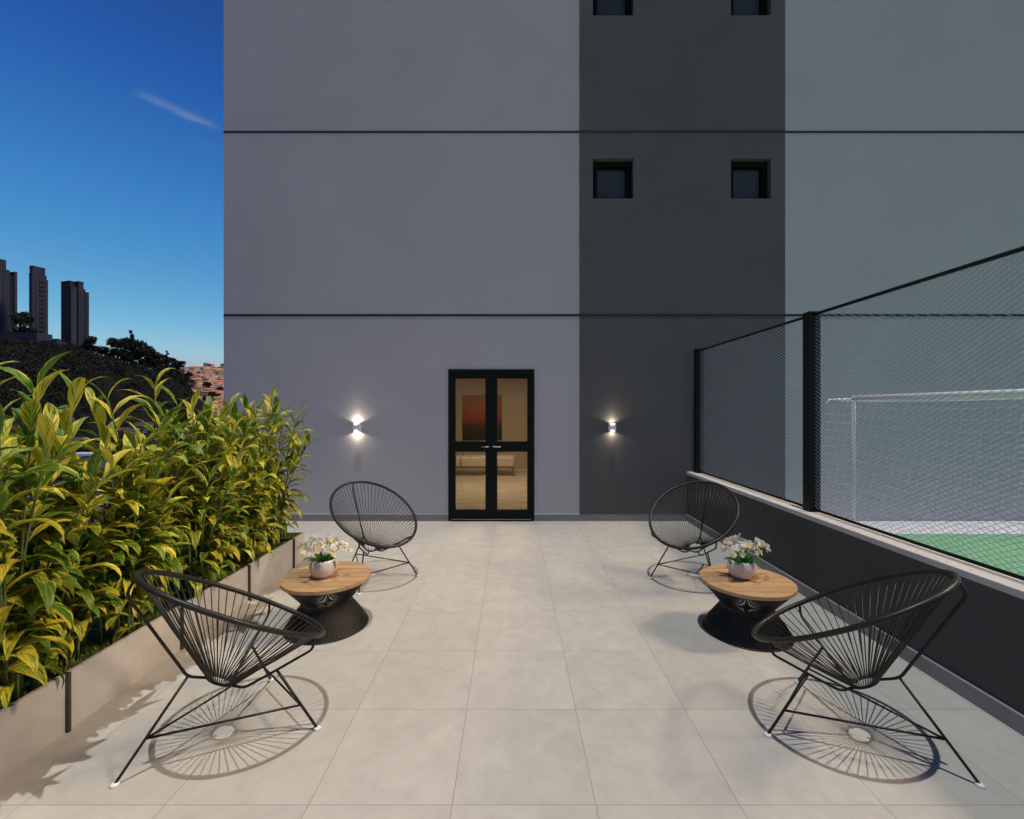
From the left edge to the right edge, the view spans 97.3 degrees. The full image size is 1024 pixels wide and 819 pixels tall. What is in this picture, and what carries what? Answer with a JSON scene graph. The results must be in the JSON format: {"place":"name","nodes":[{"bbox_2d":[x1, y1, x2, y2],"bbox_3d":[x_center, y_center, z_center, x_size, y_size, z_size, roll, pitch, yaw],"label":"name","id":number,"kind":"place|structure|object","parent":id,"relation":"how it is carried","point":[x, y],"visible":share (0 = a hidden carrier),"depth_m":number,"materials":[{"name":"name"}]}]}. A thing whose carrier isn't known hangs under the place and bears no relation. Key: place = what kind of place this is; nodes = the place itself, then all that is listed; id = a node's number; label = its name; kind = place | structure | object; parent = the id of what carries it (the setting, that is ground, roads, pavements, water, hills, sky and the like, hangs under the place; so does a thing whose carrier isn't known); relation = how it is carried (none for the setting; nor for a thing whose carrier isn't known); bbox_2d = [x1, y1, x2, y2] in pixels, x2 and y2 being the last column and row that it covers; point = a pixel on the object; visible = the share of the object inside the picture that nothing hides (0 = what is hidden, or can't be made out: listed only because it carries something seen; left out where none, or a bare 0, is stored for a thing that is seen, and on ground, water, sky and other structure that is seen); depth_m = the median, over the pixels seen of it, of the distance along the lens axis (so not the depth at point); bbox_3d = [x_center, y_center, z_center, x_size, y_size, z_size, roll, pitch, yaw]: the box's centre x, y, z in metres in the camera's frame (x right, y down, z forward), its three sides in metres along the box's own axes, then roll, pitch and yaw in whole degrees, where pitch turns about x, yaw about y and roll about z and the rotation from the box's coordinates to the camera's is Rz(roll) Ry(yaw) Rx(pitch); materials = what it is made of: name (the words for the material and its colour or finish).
{"place":"outdoors","nodes":[
{"label":"outdoors","id":0,"kind":"place"},
{"bbox_2d":[0,337,223,482],"bbox_3d":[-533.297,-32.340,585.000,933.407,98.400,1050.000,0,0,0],"label":"hillside","id":1,"kind":"structure","parent":0,"point":[77,349],"depth_m":208.73,"materials":[{"name":"green plant"}]},
{"bbox_2d":[0,259,17,331],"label":"residential tower","id":2,"kind":"structure","parent":1,"relation":"on","point":[8,292],"depth_m":274.10,"materials":[{"name":"concrete"}]},
{"bbox_2d":[5,416,20,446],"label":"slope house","id":3,"kind":"structure","parent":1,"relation":"on","point":[14,423],"depth_m":148.16,"materials":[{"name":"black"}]},
{"bbox_2d":[7,311,34,331],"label":"ridge tree","id":4,"kind":"object","parent":1,"relation":"on","point":[26,318],"visible":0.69,"depth_m":244.45,"materials":[{"name":"green plant"}]},
{"bbox_2d":[0,332,66,346],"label":"retaining block","id":5,"kind":"structure","parent":1,"relation":"on","point":[34,336],"depth_m":238.00,"materials":[{"name":"concrete"}]},
{"bbox_2d":[26,327,42,332],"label":"ridge tree","id":6,"kind":"object","parent":1,"relation":"on","point":[31,329],"visible":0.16,"depth_m":246.14,"materials":[{"name":"green plant"}]},
{"bbox_2d":[29,265,47,333],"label":"residential tower","id":7,"kind":"structure","parent":1,"relation":"on","point":[38,295],"depth_m":268.88,"materials":[{"name":"concrete"}]},
{"bbox_2d":[61,280,88,351],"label":"residential tower","id":8,"kind":"structure","parent":1,"relation":"on","point":[74,311],"depth_m":258.12,"materials":[{"name":"concrete"}]},
{"bbox_2d":[71,437,87,449],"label":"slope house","id":9,"kind":"structure","parent":1,"relation":"on","point":[76,438],"depth_m":158.99,"materials":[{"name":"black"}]},
{"bbox_2d":[81,335,97,352],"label":"ridge tree","id":10,"kind":"object","parent":1,"relation":"on","point":[89,341],"visible":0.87,"depth_m":244.70,"materials":[{"name":"green plant"}]},
{"bbox_2d":[90,345,110,355],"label":"ridge tree","id":11,"kind":"object","parent":1,"relation":"on","point":[102,348],"visible":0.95,"depth_m":247.05,"materials":[{"name":"green plant"}]},
{"bbox_2d":[104,337,123,357],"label":"ridge tree","id":12,"kind":"object","parent":1,"relation":"on","point":[112,342],"visible":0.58,"depth_m":247.45,"materials":[{"name":"green plant"}]},
{"bbox_2d":[117,427,129,436],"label":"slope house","id":13,"kind":"structure","parent":1,"relation":"on","point":[121,430],"depth_m":186.16,"materials":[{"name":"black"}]},
{"bbox_2d":[114,337,134,361],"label":"ridge tree","id":14,"kind":"object","parent":1,"relation":"on","point":[125,344],"visible":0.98,"depth_m":245.40,"materials":[{"name":"green plant"}]},
{"bbox_2d":[128,330,136,363],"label":"ridge tree","id":15,"kind":"object","parent":1,"relation":"on","point":[133,350],"visible":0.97,"depth_m":247.53,"materials":[{"name":"green plant"}]},
{"bbox_2d":[122,428,156,447],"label":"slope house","id":16,"kind":"structure","parent":1,"relation":"on","point":[132,430],"depth_m":155.96,"materials":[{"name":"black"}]},
{"bbox_2d":[133,339,147,362],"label":"ridge tree","id":17,"kind":"object","parent":1,"relation":"on","point":[138,344],"visible":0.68,"depth_m":248.97,"materials":[{"name":"green plant"}]},
{"bbox_2d":[130,422,158,429],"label":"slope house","id":18,"kind":"structure","parent":1,"relation":"on","point":[138,424],"depth_m":188.01,"materials":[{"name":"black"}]},
{"bbox_2d":[137,346,155,368],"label":"ridge tree","id":19,"kind":"object","parent":1,"relation":"on","point":[149,351],"visible":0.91,"depth_m":244.45,"materials":[{"name":"green plant"}]},
{"bbox_2d":[147,352,159,368],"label":"ridge tree","id":20,"kind":"object","parent":1,"relation":"on","point":[153,360],"visible":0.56,"depth_m":246.23,"materials":[{"name":"green plant"}]},
{"bbox_2d":[152,353,164,365],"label":"ridge tree","id":21,"kind":"object","parent":1,"relation":"on","point":[160,358],"visible":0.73,"depth_m":248.78,"materials":[{"name":"green plant"}]},
{"bbox_2d":[164,350,169,371],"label":"ridge tree","id":22,"kind":"object","parent":1,"relation":"on","point":[167,363],"visible":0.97,"depth_m":245.64,"materials":[{"name":"green plant"}]},
{"bbox_2d":[163,357,177,373],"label":"ridge tree","id":23,"kind":"object","parent":1,"relation":"on","point":[171,359],"visible":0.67,"depth_m":247.28,"materials":[{"name":"green plant"}]},
{"bbox_2d":[171,360,185,370],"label":"ridge tree","id":24,"kind":"object","parent":1,"relation":"on","point":[178,364],"visible":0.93,"depth_m":249.55,"materials":[{"name":"green plant"}]},
{"bbox_2d":[196,370,204,373],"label":"town house","id":25,"kind":"structure","parent":1,"relation":"on","point":[200,372],"depth_m":862.63,"materials":[{"name":"stone"}]},
{"bbox_2d":[201,391,210,396],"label":"town house","id":26,"kind":"structure","parent":1,"relation":"on","point":[206,393],"depth_m":722.18,"materials":[{"name":"orange"}]},
{"bbox_2d":[202,381,211,387],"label":"town tree","id":27,"kind":"object","parent":1,"relation":"on","point":[207,384],"visible":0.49,"depth_m":758.42,"materials":[{"name":"green plant"}]},
{"bbox_2d":[203,363,213,366],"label":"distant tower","id":28,"kind":"structure","parent":1,"relation":"on","point":[208,364],"depth_m":1005.84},
{"bbox_2d":[214,396,222,400],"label":"town house","id":29,"kind":"structure","parent":1,"relation":"on","point":[217,398],"depth_m":684.18,"materials":[{"name":"ceramic"}]},
{"bbox_2d":[218,370,223,375],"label":"town house","id":30,"kind":"structure","parent":1,"relation":"on","point":[220,372],"depth_m":868.48,"materials":[{"name":"ceramic"}]},
{"bbox_2d":[0,0,223,368],"label":"sky","id":31,"kind":"structure","parent":0,"point":[112,111],"materials":[{"name":"blue"}]},
{"bbox_2d":[0,533,298,707],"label":"grass","id":32,"kind":"structure","parent":0,"point":[284,536],"depth_m":2.78,"materials":[{"name":"green plant"}]},
{"bbox_2d":[456,455,513,475],"bbox_3d":[-0.960,1.409,11.430,2.020,0.475,0.660,0,0,0],"label":"sofa","id":33,"kind":"object","parent":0,"point":[478,461],"visible":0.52,"depth_m":11.12,"materials":[{"name":"fabric"}]},
{"bbox_2d":[0,521,1023,818],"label":"terrace floor","id":34,"kind":"structure","parent":0,"point":[532,669],"depth_m":2.41,"materials":[{"name":"tile"}]},
{"bbox_2d":[18,469,177,580],"bbox_3d":[-3.120,1.068,1.275,0.049,1.156,7.550,0,0,0],"label":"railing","id":35,"kind":"object","parent":34,"relation":"on","point":[55,482],"visible":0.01,"depth_m":3.10,"materials":[{"name":"grey metal"}]},
{"bbox_2d":[0,532,304,779],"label":"planter","id":36,"kind":"object","parent":34,"relation":"on","point":[35,721],"visible":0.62,"depth_m":2.55,"materials":[{"name":"beige concrete"}]},
{"bbox_2d":[0,446,33,542],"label":"hedge plant","id":37,"kind":"object","parent":36,"relation":"on","point":[5,529],"visible":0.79,"depth_m":1.95,"materials":[{"name":"green plant"}]},
{"bbox_2d":[0,351,141,710],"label":"hedge plant","id":38,"kind":"object","parent":36,"relation":"on","point":[21,631],"visible":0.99,"depth_m":2.12,"materials":[{"name":"green plant"}]},
{"bbox_2d":[1,416,166,674],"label":"hedge plant","id":39,"kind":"object","parent":36,"relation":"in","point":[79,603],"visible":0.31,"depth_m":2.45,"materials":[{"name":"green plant"}]},
{"bbox_2d":[30,419,196,645],"bbox_3d":[-2.431,0.732,2.701,0.796,1.345,0.856,0,0,11],"label":"hedge plant","id":40,"kind":"object","parent":36,"relation":"on","point":[142,547],"visible":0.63,"depth_m":2.71,"materials":[{"name":"green plant"}]},
{"bbox_2d":[62,368,210,621],"bbox_3d":[-2.501,0.554,3.046,0.792,1.727,0.782,0,0,-31],"label":"hedge plant","id":41,"kind":"object","parent":36,"relation":"in","point":[98,411],"visible":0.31,"depth_m":3.03,"materials":[{"name":"green plant"}]},
{"bbox_2d":[142,402,248,574],"bbox_3d":[-2.582,0.660,3.681,0.755,1.455,0.775,0,0,9],"label":"hedge plant","id":42,"kind":"object","parent":36,"relation":"in","point":[219,430],"visible":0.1,"depth_m":3.69,"materials":[{"name":"green plant"}]},
{"bbox_2d":[141,387,267,598],"bbox_3d":[-2.354,0.616,3.385,0.809,1.561,0.813,0,0,-12],"label":"hedge plant","id":43,"kind":"object","parent":36,"relation":"on","point":[201,524],"visible":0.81,"depth_m":3.36,"materials":[{"name":"green plant"}]},
{"bbox_2d":[198,392,294,563],"bbox_3d":[-2.432,0.626,4.130,0.796,1.564,0.856,0,0,-45],"label":"hedge plant","id":44,"kind":"object","parent":36,"relation":"in","point":[233,414],"visible":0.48,"depth_m":4.04,"materials":[{"name":"green plant"}]},
{"bbox_2d":[209,417,286,555],"bbox_3d":[-2.587,0.734,4.364,0.792,1.350,0.782,0,0,39],"label":"hedge plant","id":45,"kind":"object","parent":36,"relation":"in","point":[272,441],"visible":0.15,"depth_m":4.39,"materials":[{"name":"green plant"}]},
{"bbox_2d":[238,383,314,543],"bbox_3d":[-2.474,0.567,4.646,0.809,1.663,0.813,0,0,-14],"label":"hedge plant","id":46,"kind":"object","parent":36,"relation":"in","point":[291,462],"visible":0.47,"depth_m":4.66,"materials":[{"name":"green plant"}]},
{"bbox_2d":[109,569,324,788],"bbox_3d":[-1.443,1.196,2.299,0.818,0.900,0.920,0,0,42],"label":"cord chair","id":47,"kind":"object","parent":34,"relation":"on","point":[154,593],"visible":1,"depth_m":2.22,"materials":[{"name":"black plastic"}]},
{"bbox_2d":[280,561,370,644],"bbox_3d":[-1.414,1.456,3.446,0.644,0.380,0.640,0,0,-2],"label":"coffee table","id":48,"kind":"object","parent":34,"relation":"on","point":[306,589],"visible":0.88,"depth_m":3.29,"materials":[{"name":"brown wood"}]},
{"bbox_2d":[297,534,353,578],"bbox_3d":[-1.442,1.102,3.428,0.356,0.328,0.373,0,0,-42],"label":"potted orchid","id":49,"kind":"object","parent":48,"relation":"on","point":[323,565],"visible":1,"depth_m":3.36,"materials":[{"name":"ceramic"}]},
{"bbox_2d":[329,481,418,594],"bbox_3d":[-1.379,1.196,4.451,0.920,0.900,0.818,0,0,43],"label":"cord chair","id":50,"kind":"object","parent":34,"relation":"on","point":[362,542],"visible":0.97,"depth_m":4.52,"materials":[{"name":"black plastic"}]},
{"bbox_2d":[106,0,1023,591],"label":"apartment building","id":51,"kind":"structure","parent":34,"relation":"on","point":[568,230],"depth_m":6.66,"materials":[{"name":"grey paint"}]},
{"bbox_2d":[76,452,218,521],"bbox_3d":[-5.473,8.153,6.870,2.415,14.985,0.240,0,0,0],"label":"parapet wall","id":52,"kind":"structure","parent":51,"relation":"attached to","point":[81,454],"depth_m":6.78,"materials":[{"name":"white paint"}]},
{"bbox_2d":[353,423,360,431],"bbox_3d":[-2.283,0.263,6.627,0.100,0.120,0.062,0,0,0],"label":"wall lamp","id":53,"kind":"object","parent":51,"relation":"attached to","point":[356,426],"visible":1,"depth_m":6.60,"materials":[{"name":"white metal"}]},
{"bbox_2d":[462,395,501,439],"bbox_3d":[-0.835,0.231,12.627,1.110,1.270,0.035,0,0,0],"label":"painting","id":54,"kind":"object","parent":51,"relation":"attached to","point":[473,417],"visible":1,"depth_m":12.61,"materials":[{"name":"orange fabric"}]},
{"bbox_2d":[448,369,533,520],"bbox_3d":[-0.305,0.526,6.662,1.270,2.239,0.147,0,0,0],"label":"door","id":55,"kind":"structure","parent":51,"relation":"in","point":[490,446],"depth_m":6.65,"materials":[{"name":"black metal"}]},
{"bbox_2d":[608,423,615,431],"bbox_3d":[1.470,0.263,6.614,0.100,0.120,0.062,0,0,0],"label":"wall lamp","id":56,"kind":"object","parent":51,"relation":"attached to","point":[611,426],"visible":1,"depth_m":6.58,"materials":[{"name":"white metal"}]},
{"bbox_2d":[593,162,631,197],"bbox_3d":[1.491,-3.407,6.794,0.597,0.589,0.112,0,0,0],"label":"window","id":57,"kind":"structure","parent":51,"relation":"in","point":[610,179],"depth_m":6.83,"materials":[{"name":"black glass"}]},
{"bbox_2d":[593,0,631,14],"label":"window","id":58,"kind":"structure","parent":51,"relation":"in","point":[600,7],"depth_m":6.83,"materials":[{"name":"black glass"}]},
{"bbox_2d":[731,162,766,197],"bbox_3d":[3.523,-3.407,6.794,0.590,0.589,0.112,0,0,0],"label":"window","id":59,"kind":"structure","parent":51,"relation":"in","point":[748,179],"depth_m":6.83,"materials":[{"name":"black glass"}]},
{"bbox_2d":[731,0,766,14],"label":"window","id":60,"kind":"structure","parent":51,"relation":"in","point":[738,7],"depth_m":6.83,"materials":[{"name":"black glass"}]},
{"bbox_2d":[648,481,739,578],"bbox_3d":[1.787,1.196,4.426,0.818,0.900,0.920,0,0,41],"label":"cord chair","id":61,"kind":"object","parent":34,"relation":"on","point":[704,544],"visible":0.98,"depth_m":4.48,"materials":[{"name":"black plastic"}]},
{"bbox_2d":[700,565,797,651],"bbox_3d":[1.746,1.456,3.356,0.644,0.380,0.640,0,0,2],"label":"coffee table","id":62,"kind":"object","parent":34,"relation":"on","point":[768,592],"visible":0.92,"depth_m":3.21,"materials":[{"name":"brown wood"}]},
{"bbox_2d":[717,533,770,579],"bbox_3d":[1.734,1.102,3.398,0.373,0.328,0.356,0,0,-44],"label":"potted orchid","id":63,"kind":"object","parent":62,"relation":"on","point":[741,565],"visible":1,"depth_m":3.34,"materials":[{"name":"plant"}]},
{"bbox_2d":[686,472,1023,737],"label":"wall","id":64,"kind":"structure","parent":34,"relation":"on","point":[973,654],"depth_m":3.01,"materials":[{"name":"paint"}]},
{"bbox_2d":[694,246,1023,580],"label":"fence","id":65,"kind":"object","parent":64,"relation":"on","point":[811,411],"visible":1,"depth_m":3.56,"materials":[{"name":"black metal"}]},
{"bbox_2d":[752,569,985,788],"bbox_3d":[1.731,1.196,2.280,0.920,0.900,0.818,0,0,44],"label":"cord chair","id":66,"kind":"object","parent":34,"relation":"on","point":[877,672],"visible":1,"depth_m":2.21,"materials":[{"name":"black plastic"}]},
{"bbox_2d":[856,521,1023,533],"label":"court border","id":67,"kind":"object","parent":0,"point":[959,531],"depth_m":6.28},
{"bbox_2d":[895,534,1023,575],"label":"court ground","id":68,"kind":"structure","parent":0,"point":[991,552],"depth_m":5.42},
{"bbox_2d":[802,389,1023,571],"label":"football goal","id":69,"kind":"object","parent":68,"relation":"on","point":[950,395],"visible":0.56,"depth_m":4.89,"materials":[{"name":"white fabric"}]}
]}

